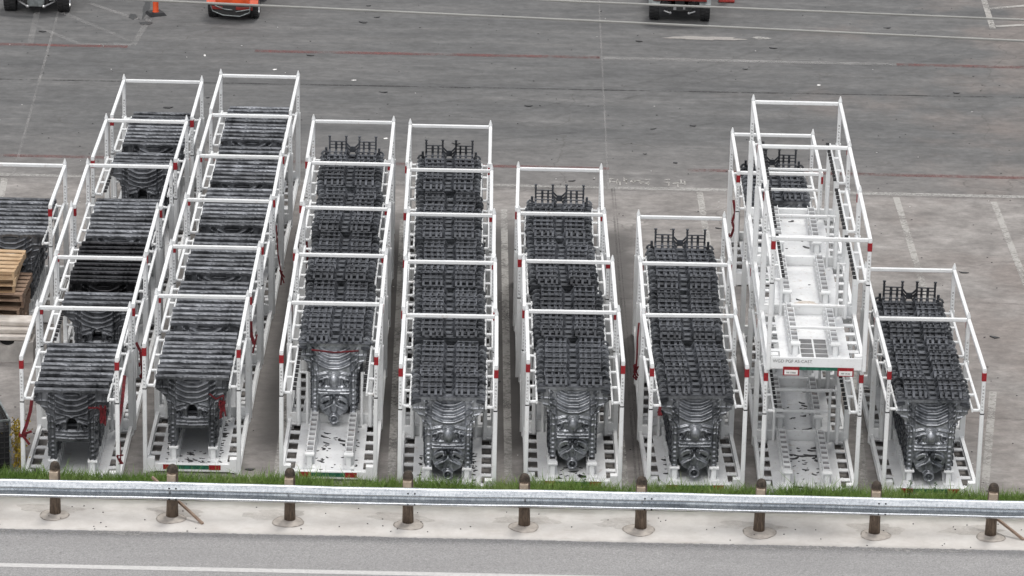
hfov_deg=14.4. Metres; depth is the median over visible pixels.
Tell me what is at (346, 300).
aluminium casting
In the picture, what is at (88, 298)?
aluminium casting
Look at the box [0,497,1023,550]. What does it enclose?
kerb strip
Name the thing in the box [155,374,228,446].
aluminium casting
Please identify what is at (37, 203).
aluminium casting
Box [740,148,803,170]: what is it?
aluminium casting
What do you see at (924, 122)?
yard ground
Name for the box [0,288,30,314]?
pallet
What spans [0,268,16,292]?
pallet
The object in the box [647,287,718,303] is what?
aluminium casting
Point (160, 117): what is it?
aluminium casting
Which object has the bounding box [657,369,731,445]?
aluminium casting
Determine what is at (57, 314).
storage rack
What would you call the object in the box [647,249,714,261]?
aluminium casting
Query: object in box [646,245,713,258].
aluminium casting
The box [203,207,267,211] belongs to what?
aluminium casting
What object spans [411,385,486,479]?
aluminium casting
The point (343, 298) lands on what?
aluminium casting
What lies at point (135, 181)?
aluminium casting
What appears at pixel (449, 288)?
aluminium casting
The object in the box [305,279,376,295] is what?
aluminium casting
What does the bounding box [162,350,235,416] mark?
aluminium casting
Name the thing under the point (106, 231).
aluminium casting
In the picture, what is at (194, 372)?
aluminium casting
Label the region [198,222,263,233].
aluminium casting
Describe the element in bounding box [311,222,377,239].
aluminium casting
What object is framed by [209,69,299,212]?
storage rack
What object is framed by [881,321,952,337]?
aluminium casting
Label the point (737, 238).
storage rack
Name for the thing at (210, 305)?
aluminium casting
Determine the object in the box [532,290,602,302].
aluminium casting
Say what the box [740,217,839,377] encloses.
storage rack
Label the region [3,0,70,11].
utility vehicle
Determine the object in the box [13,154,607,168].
yard red line
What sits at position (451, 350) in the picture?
aluminium casting
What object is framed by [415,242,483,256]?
aluminium casting
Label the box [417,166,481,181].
aluminium casting
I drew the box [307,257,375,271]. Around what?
aluminium casting
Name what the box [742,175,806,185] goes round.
aluminium casting
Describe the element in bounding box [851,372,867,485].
bay line
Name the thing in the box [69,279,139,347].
aluminium casting
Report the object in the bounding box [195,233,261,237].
aluminium casting
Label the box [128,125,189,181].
aluminium casting
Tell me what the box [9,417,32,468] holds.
yellow weed
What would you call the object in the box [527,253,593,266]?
aluminium casting
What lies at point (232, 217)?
aluminium casting
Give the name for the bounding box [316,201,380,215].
aluminium casting
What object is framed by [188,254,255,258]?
aluminium casting
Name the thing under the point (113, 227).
aluminium casting
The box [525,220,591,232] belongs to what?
aluminium casting
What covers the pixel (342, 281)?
aluminium casting
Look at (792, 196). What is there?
aluminium casting
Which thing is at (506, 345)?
bay line
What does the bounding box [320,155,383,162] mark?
aluminium casting
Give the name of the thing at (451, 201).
aluminium casting
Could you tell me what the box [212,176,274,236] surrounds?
aluminium casting
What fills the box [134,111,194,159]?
aluminium casting
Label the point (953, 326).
storage rack
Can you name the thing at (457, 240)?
aluminium casting
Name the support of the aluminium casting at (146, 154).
on the storage rack at (108, 173)
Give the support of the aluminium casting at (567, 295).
on the storage rack at (611, 305)
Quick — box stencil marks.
[609,177,685,186]
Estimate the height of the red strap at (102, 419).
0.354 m
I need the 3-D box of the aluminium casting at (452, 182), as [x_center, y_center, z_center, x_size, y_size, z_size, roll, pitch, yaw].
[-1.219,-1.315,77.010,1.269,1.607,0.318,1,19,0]
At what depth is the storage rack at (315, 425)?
68.17 m
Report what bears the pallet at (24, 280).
on the pallet at (13, 306)
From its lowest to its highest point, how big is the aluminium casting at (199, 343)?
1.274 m
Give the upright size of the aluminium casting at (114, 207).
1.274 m
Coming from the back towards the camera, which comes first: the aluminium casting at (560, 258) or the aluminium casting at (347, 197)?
the aluminium casting at (347, 197)
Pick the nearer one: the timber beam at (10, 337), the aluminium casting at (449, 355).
the aluminium casting at (449, 355)
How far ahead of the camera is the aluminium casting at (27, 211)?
75.00 m
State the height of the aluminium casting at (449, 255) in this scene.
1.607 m
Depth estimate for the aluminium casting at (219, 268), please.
72.14 m
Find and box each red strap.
[21,400,32,433]
[88,405,106,425]
[116,375,125,463]
[135,342,141,377]
[209,394,225,418]
[250,321,257,353]
[276,225,284,284]
[306,241,308,268]
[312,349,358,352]
[632,323,639,379]
[657,407,661,415]
[728,200,734,237]
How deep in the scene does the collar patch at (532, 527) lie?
65.31 m
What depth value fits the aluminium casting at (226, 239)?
73.68 m
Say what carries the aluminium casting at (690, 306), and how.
on the storage rack at (726, 336)
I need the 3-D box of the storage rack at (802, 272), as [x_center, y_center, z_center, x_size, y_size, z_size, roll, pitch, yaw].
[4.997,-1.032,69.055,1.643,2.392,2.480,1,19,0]
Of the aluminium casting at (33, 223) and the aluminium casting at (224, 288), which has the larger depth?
the aluminium casting at (33, 223)
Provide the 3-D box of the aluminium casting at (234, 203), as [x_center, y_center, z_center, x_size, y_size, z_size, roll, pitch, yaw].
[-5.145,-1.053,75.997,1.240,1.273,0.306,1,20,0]
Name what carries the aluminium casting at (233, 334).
on the storage rack at (192, 439)
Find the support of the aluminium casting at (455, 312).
on the storage rack at (405, 302)
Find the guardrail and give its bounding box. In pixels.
[0,461,1023,535]
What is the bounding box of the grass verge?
[0,455,1023,514]
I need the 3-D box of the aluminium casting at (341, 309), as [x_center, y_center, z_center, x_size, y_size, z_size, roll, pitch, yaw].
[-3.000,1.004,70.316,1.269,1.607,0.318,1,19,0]
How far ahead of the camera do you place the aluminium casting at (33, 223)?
74.36 m
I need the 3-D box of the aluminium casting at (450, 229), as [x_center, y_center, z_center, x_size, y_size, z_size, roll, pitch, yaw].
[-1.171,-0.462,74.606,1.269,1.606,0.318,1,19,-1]
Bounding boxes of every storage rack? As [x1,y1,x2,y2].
[0,159,68,323]
[19,300,133,478]
[39,249,148,429]
[56,201,160,365]
[73,158,173,323]
[91,113,189,272]
[110,74,204,227]
[142,288,250,474]
[157,239,261,417]
[172,192,273,363]
[187,149,282,313]
[199,108,292,266]
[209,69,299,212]
[279,295,383,480]
[289,247,387,412]
[293,200,391,369]
[299,156,394,319]
[305,114,395,269]
[397,307,498,488]
[401,254,496,425]
[403,162,493,313]
[403,206,495,368]
[405,119,491,268]
[513,162,603,325]
[514,206,609,376]
[518,253,617,431]
[521,303,624,488]
[632,209,731,366]
[634,255,737,424]
[637,307,748,490]
[726,127,822,285]
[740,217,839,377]
[746,94,850,255]
[747,266,848,429]
[751,314,863,492]
[752,138,859,313]
[758,184,872,376]
[857,261,968,430]
[867,310,986,495]
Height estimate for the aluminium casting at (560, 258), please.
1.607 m
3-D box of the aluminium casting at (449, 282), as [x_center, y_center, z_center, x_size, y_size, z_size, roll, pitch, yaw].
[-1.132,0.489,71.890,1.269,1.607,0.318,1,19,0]
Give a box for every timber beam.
[0,315,35,326]
[0,326,34,333]
[0,333,32,340]
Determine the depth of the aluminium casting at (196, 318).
69.66 m
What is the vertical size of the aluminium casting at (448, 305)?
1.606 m
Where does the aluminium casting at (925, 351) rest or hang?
on the storage rack at (884, 432)
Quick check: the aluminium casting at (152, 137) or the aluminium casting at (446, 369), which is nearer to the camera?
the aluminium casting at (446, 369)
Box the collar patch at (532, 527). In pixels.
[41,510,1003,541]
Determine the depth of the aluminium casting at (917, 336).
69.46 m
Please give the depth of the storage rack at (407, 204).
75.10 m
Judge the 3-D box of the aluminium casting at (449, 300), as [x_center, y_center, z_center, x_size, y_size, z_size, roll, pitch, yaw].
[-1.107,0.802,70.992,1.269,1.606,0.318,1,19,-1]
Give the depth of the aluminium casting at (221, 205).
75.52 m
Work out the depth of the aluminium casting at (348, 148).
78.46 m
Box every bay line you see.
[0,178,7,196]
[274,354,292,476]
[387,220,403,476]
[501,209,511,484]
[617,424,628,491]
[696,192,710,248]
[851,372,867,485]
[893,197,931,301]
[981,0,995,27]
[981,391,996,493]
[988,5,1023,8]
[991,202,1023,284]
[995,24,1023,26]
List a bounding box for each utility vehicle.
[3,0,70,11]
[207,0,260,17]
[649,0,710,20]
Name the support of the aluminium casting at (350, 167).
on the storage rack at (314, 188)
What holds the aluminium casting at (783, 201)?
on the storage rack at (737, 238)
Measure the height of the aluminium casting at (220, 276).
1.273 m
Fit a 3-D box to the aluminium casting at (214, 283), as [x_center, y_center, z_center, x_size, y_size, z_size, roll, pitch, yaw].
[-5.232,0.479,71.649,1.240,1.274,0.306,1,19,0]
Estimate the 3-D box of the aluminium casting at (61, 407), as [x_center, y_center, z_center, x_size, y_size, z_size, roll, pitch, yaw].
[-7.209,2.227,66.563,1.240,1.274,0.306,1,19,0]
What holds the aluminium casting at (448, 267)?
on the storage rack at (407, 238)
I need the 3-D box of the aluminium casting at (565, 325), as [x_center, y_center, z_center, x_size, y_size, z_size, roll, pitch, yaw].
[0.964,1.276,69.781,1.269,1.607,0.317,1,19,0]
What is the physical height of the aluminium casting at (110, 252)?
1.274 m
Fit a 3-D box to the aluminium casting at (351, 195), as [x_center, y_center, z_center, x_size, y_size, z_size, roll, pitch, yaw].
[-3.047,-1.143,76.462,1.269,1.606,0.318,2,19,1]
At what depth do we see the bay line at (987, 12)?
95.37 m
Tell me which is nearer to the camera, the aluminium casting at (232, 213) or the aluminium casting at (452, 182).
the aluminium casting at (232, 213)
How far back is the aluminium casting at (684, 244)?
73.52 m
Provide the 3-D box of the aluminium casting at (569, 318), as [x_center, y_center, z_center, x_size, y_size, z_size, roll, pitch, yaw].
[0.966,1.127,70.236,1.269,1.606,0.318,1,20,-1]
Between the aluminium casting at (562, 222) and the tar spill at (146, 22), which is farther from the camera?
the tar spill at (146, 22)
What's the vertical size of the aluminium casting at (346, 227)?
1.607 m
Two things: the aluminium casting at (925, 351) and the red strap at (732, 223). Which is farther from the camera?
the red strap at (732, 223)
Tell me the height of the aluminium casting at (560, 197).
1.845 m
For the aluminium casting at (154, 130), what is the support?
on the storage rack at (193, 132)
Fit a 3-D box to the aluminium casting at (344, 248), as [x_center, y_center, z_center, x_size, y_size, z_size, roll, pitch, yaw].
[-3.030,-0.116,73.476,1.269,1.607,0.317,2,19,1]
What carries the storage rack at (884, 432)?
on the yard ground
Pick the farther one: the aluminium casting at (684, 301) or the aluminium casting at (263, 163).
the aluminium casting at (263, 163)
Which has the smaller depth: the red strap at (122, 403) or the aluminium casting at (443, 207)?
the red strap at (122, 403)
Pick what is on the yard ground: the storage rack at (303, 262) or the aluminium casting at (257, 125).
the storage rack at (303, 262)
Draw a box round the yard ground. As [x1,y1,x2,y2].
[0,0,1023,496]
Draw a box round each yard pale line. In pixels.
[0,173,604,187]
[608,186,1023,197]
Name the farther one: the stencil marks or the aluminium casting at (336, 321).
the stencil marks
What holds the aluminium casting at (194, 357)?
on the storage rack at (192, 439)
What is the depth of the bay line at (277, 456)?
69.10 m
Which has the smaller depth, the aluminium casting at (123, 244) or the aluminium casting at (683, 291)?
the aluminium casting at (683, 291)
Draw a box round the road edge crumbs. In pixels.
[1,529,971,552]
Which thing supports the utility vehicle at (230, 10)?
on the yard ground
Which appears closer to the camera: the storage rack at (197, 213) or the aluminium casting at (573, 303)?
the aluminium casting at (573, 303)
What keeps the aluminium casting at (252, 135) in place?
on the storage rack at (296, 121)
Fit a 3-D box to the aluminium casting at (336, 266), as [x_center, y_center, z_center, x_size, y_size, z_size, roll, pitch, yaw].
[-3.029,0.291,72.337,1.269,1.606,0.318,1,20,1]
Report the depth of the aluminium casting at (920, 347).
69.02 m
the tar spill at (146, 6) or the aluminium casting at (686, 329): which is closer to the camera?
the aluminium casting at (686, 329)
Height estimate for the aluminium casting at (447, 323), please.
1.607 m
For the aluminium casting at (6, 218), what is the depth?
74.57 m
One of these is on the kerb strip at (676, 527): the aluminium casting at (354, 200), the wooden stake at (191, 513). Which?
the wooden stake at (191, 513)
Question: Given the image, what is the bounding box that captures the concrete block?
[0,334,35,362]
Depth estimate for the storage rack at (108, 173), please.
78.06 m
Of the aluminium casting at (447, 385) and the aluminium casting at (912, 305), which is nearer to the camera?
the aluminium casting at (447, 385)
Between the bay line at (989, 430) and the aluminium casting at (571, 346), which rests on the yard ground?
the bay line at (989, 430)
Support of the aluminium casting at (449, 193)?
on the storage rack at (409, 148)
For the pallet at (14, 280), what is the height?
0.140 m
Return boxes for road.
[0,528,1023,575]
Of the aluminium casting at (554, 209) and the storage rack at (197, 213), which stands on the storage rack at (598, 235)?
the aluminium casting at (554, 209)
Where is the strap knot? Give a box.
[19,430,31,444]
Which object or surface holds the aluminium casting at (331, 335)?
on the storage rack at (315, 425)
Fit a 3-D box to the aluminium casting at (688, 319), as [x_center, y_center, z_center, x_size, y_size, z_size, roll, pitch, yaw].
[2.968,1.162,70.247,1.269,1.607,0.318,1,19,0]
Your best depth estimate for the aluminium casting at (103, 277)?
71.56 m
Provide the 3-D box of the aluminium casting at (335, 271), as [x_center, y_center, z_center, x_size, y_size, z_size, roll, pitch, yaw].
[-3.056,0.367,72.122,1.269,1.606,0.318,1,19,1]
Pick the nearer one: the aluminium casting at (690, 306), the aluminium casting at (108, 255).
the aluminium casting at (690, 306)
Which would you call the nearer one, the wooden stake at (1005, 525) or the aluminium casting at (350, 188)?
the wooden stake at (1005, 525)
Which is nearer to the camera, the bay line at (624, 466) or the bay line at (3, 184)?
the bay line at (624, 466)
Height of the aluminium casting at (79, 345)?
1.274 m
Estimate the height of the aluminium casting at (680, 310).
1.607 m
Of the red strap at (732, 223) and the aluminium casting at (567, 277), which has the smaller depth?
the aluminium casting at (567, 277)
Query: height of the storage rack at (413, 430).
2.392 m
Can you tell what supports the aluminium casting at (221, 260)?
on the storage rack at (268, 310)
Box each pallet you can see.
[0,249,25,278]
[0,260,22,286]
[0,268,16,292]
[0,272,32,301]
[0,287,26,307]
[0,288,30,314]
[0,295,30,314]
[7,305,28,314]
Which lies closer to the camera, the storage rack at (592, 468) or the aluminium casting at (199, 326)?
the storage rack at (592, 468)
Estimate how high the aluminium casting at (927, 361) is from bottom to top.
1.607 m
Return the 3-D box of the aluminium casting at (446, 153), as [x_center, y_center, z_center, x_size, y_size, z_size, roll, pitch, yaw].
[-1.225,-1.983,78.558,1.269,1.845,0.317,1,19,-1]
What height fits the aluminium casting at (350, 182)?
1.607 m
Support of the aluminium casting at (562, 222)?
on the storage rack at (598, 235)
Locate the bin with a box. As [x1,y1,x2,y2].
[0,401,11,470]
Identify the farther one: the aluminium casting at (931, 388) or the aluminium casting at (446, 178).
the aluminium casting at (446, 178)
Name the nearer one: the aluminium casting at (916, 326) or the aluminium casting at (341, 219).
the aluminium casting at (916, 326)
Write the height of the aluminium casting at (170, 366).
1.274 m
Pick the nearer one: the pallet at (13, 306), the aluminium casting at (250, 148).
the pallet at (13, 306)
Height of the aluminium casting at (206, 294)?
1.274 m
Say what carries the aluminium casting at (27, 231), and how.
on the storage rack at (46, 268)
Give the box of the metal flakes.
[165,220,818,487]
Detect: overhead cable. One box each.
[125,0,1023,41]
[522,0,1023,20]
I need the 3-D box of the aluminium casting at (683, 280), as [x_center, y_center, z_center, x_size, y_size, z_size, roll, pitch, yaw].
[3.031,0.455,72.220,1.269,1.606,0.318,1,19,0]
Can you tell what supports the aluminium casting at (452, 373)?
on the storage rack at (413, 430)
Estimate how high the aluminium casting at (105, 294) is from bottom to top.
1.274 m
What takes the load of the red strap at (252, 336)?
attached to the storage rack at (192, 439)
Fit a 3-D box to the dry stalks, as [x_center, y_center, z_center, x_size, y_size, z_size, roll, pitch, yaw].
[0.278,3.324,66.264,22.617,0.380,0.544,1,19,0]
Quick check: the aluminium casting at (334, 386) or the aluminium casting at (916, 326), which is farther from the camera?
the aluminium casting at (916, 326)
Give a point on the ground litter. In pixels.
(550, 197)
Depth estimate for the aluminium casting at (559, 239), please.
74.05 m
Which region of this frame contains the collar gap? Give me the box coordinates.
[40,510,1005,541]
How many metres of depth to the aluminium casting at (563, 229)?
74.27 m
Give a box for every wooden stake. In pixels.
[151,476,203,523]
[974,499,1023,539]
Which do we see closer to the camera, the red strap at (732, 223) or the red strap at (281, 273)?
the red strap at (281, 273)
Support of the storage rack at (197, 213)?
on the yard ground
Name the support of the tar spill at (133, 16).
on the yard ground
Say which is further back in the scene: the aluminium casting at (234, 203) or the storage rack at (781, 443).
the aluminium casting at (234, 203)
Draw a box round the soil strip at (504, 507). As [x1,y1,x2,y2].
[34,497,831,514]
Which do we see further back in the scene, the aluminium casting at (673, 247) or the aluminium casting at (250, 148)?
the aluminium casting at (250, 148)
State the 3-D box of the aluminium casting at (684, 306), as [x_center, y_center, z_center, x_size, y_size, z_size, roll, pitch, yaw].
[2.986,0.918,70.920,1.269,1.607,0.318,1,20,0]
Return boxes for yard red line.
[2,43,127,47]
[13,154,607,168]
[261,50,599,57]
[717,169,1023,178]
[896,63,1018,67]
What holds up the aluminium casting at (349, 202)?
on the storage rack at (389, 194)
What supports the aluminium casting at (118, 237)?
on the storage rack at (169, 207)
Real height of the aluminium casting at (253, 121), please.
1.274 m
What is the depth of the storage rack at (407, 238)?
73.02 m
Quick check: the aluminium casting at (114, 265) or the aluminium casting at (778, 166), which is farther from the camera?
the aluminium casting at (778, 166)
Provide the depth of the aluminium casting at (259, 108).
81.46 m
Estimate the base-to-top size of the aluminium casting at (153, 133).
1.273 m
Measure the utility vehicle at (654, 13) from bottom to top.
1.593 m
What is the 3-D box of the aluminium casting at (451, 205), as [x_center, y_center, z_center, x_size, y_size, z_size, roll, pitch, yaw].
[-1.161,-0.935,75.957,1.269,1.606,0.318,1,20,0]
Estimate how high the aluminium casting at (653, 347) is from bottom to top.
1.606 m
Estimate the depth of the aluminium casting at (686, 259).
72.85 m
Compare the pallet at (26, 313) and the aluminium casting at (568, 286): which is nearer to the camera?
the aluminium casting at (568, 286)
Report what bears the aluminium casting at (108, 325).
on the storage rack at (57, 314)
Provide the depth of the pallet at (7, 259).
72.94 m
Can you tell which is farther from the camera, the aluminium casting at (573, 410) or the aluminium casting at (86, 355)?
the aluminium casting at (86, 355)
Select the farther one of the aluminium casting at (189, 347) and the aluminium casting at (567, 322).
the aluminium casting at (567, 322)
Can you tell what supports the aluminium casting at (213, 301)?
on the storage rack at (256, 361)
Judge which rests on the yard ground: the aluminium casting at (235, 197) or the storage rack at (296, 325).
the storage rack at (296, 325)
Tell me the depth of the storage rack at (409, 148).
78.20 m
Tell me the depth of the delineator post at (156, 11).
93.73 m
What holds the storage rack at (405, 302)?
on the yard ground
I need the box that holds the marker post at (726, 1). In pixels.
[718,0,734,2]
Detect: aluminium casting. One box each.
[0,197,56,258]
[0,200,55,259]
[0,205,54,264]
[0,208,52,269]
[0,212,47,273]
[0,216,48,275]
[0,220,48,280]
[0,225,48,287]
[0,229,46,291]
[0,232,44,298]
[34,387,109,459]
[35,381,108,453]
[38,377,113,449]
[39,371,114,442]
[41,362,113,426]
[41,366,114,434]
[44,353,115,419]
[44,357,114,421]
[47,343,117,407]
[47,347,120,414]
[62,300,131,351]
[64,296,132,360]
[65,292,133,356]
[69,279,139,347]
[70,270,138,276]
[70,275,137,279]
[72,267,139,270]
[74,262,140,267]
[76,260,141,263]
[78,250,143,254]
[78,254,142,256]
[79,246,144,250]
[81,241,146,304]
[85,233,152,297]
[86,229,154,289]
[89,225,155,238]
[90,217,152,222]
[90,221,155,226]
[91,213,153,217]
[94,205,155,209]
[94,209,154,213]
[95,201,158,260]
[96,198,159,256]
[111,162,168,217]
[113,159,177,215]
[114,156,173,204]
[116,152,178,204]
[122,142,184,201]
[124,139,184,143]
[125,135,184,139]
[126,132,180,135]
[127,128,189,140]
[128,123,189,169]
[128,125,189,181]
[131,118,189,175]
[132,115,189,172]
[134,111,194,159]
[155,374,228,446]
[157,364,230,429]
[157,368,230,440]
[159,354,231,359]
[160,359,233,430]
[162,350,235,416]
[163,345,234,349]
[164,341,235,399]
[165,335,236,399]
[166,331,237,396]
[170,321,240,335]
[171,316,241,321]
[172,312,242,317]
[173,307,242,312]
[176,303,243,368]
[177,293,230,298]
[177,298,244,303]
[178,290,246,294]
[179,285,248,290]
[181,281,249,286]
[184,270,251,281]
[186,262,253,267]
[186,266,252,271]
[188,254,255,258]
[188,258,254,262]
[191,249,256,254]
[193,241,257,245]
[194,236,260,242]
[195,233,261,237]
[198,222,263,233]
[199,219,266,278]
[200,215,265,274]
[202,211,268,224]
[203,203,267,207]
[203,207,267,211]
[204,202,263,203]
[205,196,269,199]
[206,192,270,196]
[207,188,271,193]
[210,180,273,190]
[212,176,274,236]
[213,171,275,176]
[214,168,275,172]
[215,164,276,169]
[216,158,278,161]
[216,161,277,165]
[219,146,281,150]
[219,150,279,154]
[220,137,282,146]
[222,133,283,138]
[223,129,284,134]
[224,126,285,131]
[225,119,285,123]
[225,123,285,126]
[226,117,286,122]
[227,109,287,113]
[227,113,287,114]
[230,106,289,111]
[298,332,370,423]
[299,315,372,332]
[299,320,371,390]
[300,327,372,406]
[301,311,372,326]
[302,305,373,380]
[303,270,374,288]
[303,292,374,308]
[303,305,374,316]
[304,265,374,282]
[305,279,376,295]
[305,282,375,295]
[305,287,375,300]
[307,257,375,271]
[307,261,377,278]
[307,296,376,370]
[308,252,376,267]
[310,244,379,261]
[311,218,378,232]
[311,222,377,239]
[311,238,378,252]
[311,248,377,265]
[312,231,380,247]
[312,234,379,250]
[313,213,380,230]
[314,205,380,217]
[314,210,381,226]
[315,197,381,213]
[316,177,382,195]
[316,194,382,205]
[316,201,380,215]
[317,166,382,180]
[317,169,381,181]
[317,174,381,188]
[318,165,382,173]
[318,186,383,201]
[318,190,384,206]
[319,151,383,161]
[319,158,383,173]
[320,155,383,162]
[321,135,384,160]
[411,323,484,346]
[411,365,485,441]
[411,375,486,388]
[411,380,486,457]
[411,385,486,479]
[412,354,486,368]
[412,370,487,387]
[413,272,483,285]
[413,290,484,304]
[413,300,484,312]
[413,318,484,330]
[413,318,485,330]
[413,327,486,349]
[413,340,487,358]
[413,345,486,358]
[413,349,487,366]
[413,360,487,378]
[414,217,481,228]
[414,224,481,239]
[414,229,481,251]
[414,268,483,283]
[414,277,483,293]
[414,285,486,302]
[414,295,485,309]
[414,304,485,313]
[414,309,484,321]
[415,175,480,184]
[415,178,480,193]
[415,181,480,202]
[415,204,481,212]
[415,216,481,224]
[415,221,482,232]
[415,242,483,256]
[415,246,483,258]
[415,264,484,279]
[416,139,480,165]
[416,192,483,207]
[416,209,483,224]
[416,250,484,265]
[416,259,486,278]
[417,155,480,166]
[417,158,481,168]
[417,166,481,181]
[417,172,481,184]
[417,196,483,212]
[417,200,483,212]
[417,238,485,253]
[417,255,485,271]
[418,162,480,173]
[523,224,591,247]
[524,203,590,220]
[524,207,589,222]
[525,216,591,231]
[525,216,592,223]
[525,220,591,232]
[525,237,593,253]
[526,184,592,209]
[526,199,592,212]
[526,228,593,245]
[526,245,594,256]
[526,249,594,259]
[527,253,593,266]
[527,259,596,273]
[527,263,596,275]
[527,271,596,286]
[528,241,596,258]
[528,267,598,282]
[529,275,598,298]
[530,322,603,340]
[531,285,602,300]
[531,299,602,314]
[531,327,604,350]
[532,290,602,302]
[532,294,603,306]
[532,314,603,325]
[533,303,602,317]
[533,309,604,323]
[533,317,604,332]
[534,361,609,376]
[534,366,609,427]
[535,335,609,353]
[536,340,608,355]
[536,345,609,361]
[536,351,610,367]
[536,356,609,369]
[536,370,610,451]
[536,375,610,468]
[645,228,713,255]
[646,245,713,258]
[646,266,716,278]
[646,266,716,281]
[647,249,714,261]
[647,257,715,269]
[647,275,718,289]
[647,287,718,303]
[648,253,716,266]
[648,280,718,295]
[648,311,720,329]
[649,270,718,283]
[649,291,720,307]
[649,296,719,308]
[649,301,719,313]
[649,319,721,336]
[650,305,720,318]
[650,318,722,330]
[650,329,722,352]
[651,324,722,341]
[651,340,723,414]
[653,344,725,419]
[653,349,726,424]
[654,354,727,429]
[654,365,729,440]
[656,360,729,377]
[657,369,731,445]
[657,380,732,460]
[658,374,732,450]
[659,384,733,477]
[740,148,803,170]
[740,164,803,179]
[740,168,802,188]
[741,179,807,193]
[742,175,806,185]
[742,175,807,189]
[743,183,806,196]
[745,187,809,201]
[745,191,810,246]
[871,297,943,369]
[872,280,943,308]
[873,302,944,361]
[878,307,945,316]
[879,326,952,343]
[879,331,952,390]
[880,316,950,329]
[881,312,946,385]
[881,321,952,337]
[883,343,956,417]
[884,353,959,428]
[885,335,955,411]
[886,358,961,432]
[888,348,958,421]
[890,368,963,445]
[892,362,962,438]
[893,373,966,448]
[893,378,968,453]
[894,383,969,464]
[894,388,970,481]
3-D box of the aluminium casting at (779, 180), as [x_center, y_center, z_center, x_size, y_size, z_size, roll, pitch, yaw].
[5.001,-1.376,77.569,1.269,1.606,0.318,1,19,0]
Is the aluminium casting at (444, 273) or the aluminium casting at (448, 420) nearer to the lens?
the aluminium casting at (448, 420)
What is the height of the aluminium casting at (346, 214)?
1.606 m
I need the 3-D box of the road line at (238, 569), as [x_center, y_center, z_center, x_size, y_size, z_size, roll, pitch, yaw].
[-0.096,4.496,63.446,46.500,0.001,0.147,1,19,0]
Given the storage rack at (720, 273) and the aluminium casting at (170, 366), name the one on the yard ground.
the storage rack at (720, 273)
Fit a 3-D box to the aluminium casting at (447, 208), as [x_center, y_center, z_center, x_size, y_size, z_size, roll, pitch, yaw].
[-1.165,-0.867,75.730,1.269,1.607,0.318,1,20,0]
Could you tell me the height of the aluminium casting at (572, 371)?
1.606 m
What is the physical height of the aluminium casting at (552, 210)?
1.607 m
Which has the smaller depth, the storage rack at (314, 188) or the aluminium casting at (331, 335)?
the aluminium casting at (331, 335)
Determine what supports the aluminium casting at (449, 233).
on the storage rack at (407, 204)
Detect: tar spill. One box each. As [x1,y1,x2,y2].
[128,14,136,18]
[139,21,152,24]
[142,1,149,18]
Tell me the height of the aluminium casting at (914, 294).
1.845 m
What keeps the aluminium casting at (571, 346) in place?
on the storage rack at (592, 468)
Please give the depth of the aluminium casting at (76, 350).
68.04 m
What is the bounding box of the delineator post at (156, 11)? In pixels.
[145,2,166,17]
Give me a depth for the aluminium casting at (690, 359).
68.13 m
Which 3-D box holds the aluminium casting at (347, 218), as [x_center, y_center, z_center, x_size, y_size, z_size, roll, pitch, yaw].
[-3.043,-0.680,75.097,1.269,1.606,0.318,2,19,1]
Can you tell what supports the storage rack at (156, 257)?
on the yard ground
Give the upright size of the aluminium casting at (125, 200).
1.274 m
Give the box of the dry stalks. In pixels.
[5,470,1022,500]
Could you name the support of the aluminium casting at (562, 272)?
on the storage rack at (604, 285)
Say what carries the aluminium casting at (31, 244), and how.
on the storage rack at (46, 268)
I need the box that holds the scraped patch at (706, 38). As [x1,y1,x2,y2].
[666,36,746,39]
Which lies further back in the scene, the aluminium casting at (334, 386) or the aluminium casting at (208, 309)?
the aluminium casting at (208, 309)
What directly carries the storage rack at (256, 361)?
on the yard ground
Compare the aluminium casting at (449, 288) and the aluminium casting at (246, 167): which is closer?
the aluminium casting at (449, 288)
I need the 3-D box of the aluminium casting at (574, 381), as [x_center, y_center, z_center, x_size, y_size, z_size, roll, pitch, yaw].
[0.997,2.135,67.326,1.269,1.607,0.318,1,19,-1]
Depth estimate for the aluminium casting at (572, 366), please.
67.74 m
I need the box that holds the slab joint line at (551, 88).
[2,79,990,96]
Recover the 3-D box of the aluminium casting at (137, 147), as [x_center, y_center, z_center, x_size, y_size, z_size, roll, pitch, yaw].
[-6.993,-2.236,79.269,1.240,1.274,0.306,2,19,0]
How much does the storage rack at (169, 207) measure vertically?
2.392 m
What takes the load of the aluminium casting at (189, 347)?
on the storage rack at (192, 439)
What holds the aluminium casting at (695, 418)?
on the storage rack at (717, 474)
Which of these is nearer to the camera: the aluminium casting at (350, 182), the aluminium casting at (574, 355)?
the aluminium casting at (574, 355)
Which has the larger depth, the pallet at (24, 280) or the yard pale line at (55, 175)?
the yard pale line at (55, 175)
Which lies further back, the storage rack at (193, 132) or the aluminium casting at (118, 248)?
the storage rack at (193, 132)
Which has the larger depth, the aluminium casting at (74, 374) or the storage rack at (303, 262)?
the storage rack at (303, 262)
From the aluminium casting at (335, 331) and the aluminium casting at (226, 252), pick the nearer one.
the aluminium casting at (335, 331)
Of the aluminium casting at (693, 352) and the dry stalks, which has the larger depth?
the aluminium casting at (693, 352)
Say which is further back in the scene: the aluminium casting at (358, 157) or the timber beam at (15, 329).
the aluminium casting at (358, 157)
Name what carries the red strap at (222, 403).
hanging from the aluminium casting at (181, 393)
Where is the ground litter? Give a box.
[0,5,1021,547]
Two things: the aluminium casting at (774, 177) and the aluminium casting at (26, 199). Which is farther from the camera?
the aluminium casting at (774, 177)
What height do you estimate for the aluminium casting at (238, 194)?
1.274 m
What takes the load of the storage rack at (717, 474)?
on the yard ground
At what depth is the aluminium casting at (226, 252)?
73.02 m
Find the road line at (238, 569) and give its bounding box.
[0,563,586,575]
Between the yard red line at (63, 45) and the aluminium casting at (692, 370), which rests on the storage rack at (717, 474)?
the aluminium casting at (692, 370)

